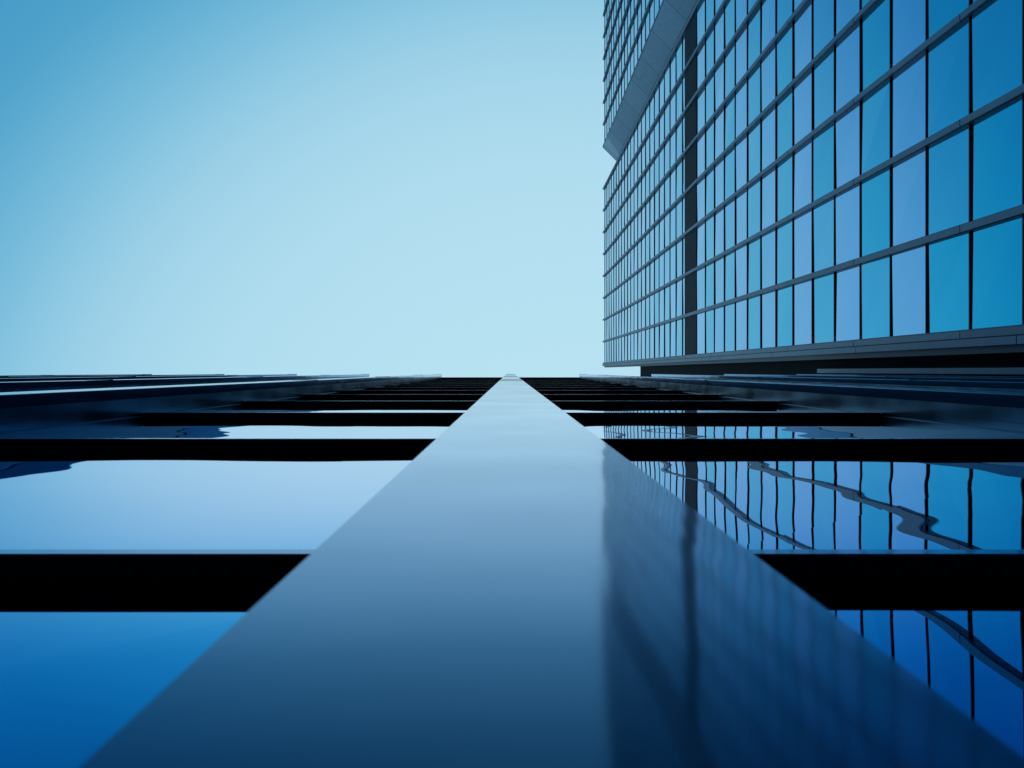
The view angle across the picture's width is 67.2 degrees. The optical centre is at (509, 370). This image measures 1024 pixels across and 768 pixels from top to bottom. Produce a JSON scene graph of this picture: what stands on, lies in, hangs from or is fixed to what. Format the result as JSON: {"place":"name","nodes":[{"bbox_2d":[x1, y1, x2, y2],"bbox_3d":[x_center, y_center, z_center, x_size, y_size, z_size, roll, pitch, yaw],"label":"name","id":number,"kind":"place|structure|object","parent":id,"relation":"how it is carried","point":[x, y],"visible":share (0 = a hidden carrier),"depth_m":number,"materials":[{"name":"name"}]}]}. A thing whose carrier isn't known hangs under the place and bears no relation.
{"place":"outdoors","nodes":[
{"label":"outdoors","id":0,"kind":"place"},
{"bbox_2d":[0,0,639,376],"label":"sky","id":1,"kind":"structure","parent":0,"point":[374,188],"materials":[{"name":"blue"}]},
{"bbox_2d":[0,374,1023,767],"bbox_3d":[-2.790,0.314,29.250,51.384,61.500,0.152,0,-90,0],"label":"column fronts","id":2,"kind":"structure","parent":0,"point":[510,570],"depth_m":0.71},
{"bbox_2d":[0,393,1023,767],"bbox_3d":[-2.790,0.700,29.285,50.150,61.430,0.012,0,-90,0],"label":"window glass","id":3,"kind":"object","parent":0,"point":[88,671],"visible":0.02,"depth_m":3.60,"materials":[{"name":"blue glass"}]},
{"bbox_2d":[602,0,1023,376],"bbox_3d":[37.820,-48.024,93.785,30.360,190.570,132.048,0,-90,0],"label":"glass skyscraper","id":4,"kind":"structure","parent":0,"point":[795,187],"depth_m":58.21,"materials":[{"name":"glass"}]},
{"bbox_2d":[605,0,1021,361],"bbox_3d":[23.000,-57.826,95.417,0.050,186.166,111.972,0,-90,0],"label":"window glass","id":5,"kind":"structure","parent":4,"relation":"in","point":[996,29],"depth_m":55.36,"materials":[{"name":"blue glass"}]},
{"label":"ground","id":6,"kind":"structure","parent":0,"visible":0},
{"bbox_2d":[442,377,578,378],"bbox_3d":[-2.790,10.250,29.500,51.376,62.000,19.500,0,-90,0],"label":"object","id":7,"kind":"structure","parent":6,"relation":"on","point":[502,377],"depth_m":60.01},
{"bbox_2d":[0,376,1023,432],"bbox_3d":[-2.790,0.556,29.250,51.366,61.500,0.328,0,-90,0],"label":"column sides","id":8,"kind":"structure","parent":6,"relation":"on","point":[15,419],"depth_m":11.98,"materials":[{"name":"black metal"}]},
{"bbox_2d":[0,386,1023,437],"bbox_3d":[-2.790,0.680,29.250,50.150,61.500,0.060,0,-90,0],"label":"window frames","id":9,"kind":"structure","parent":8,"relation":"attached to","point":[882,418],"depth_m":9.85,"materials":[{"name":"black metal"}]},
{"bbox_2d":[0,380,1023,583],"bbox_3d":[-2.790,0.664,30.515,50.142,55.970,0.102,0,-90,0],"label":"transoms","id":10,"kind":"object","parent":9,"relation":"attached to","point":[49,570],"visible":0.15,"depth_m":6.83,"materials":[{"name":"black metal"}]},
{"bbox_2d":[0,379,1023,556],"bbox_3d":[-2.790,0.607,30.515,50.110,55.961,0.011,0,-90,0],"label":"transom front edges","id":11,"kind":"object","parent":10,"relation":"attached to","point":[308,552],"visible":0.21,"depth_m":2.60,"materials":[{"name":"metal"}]}
]}

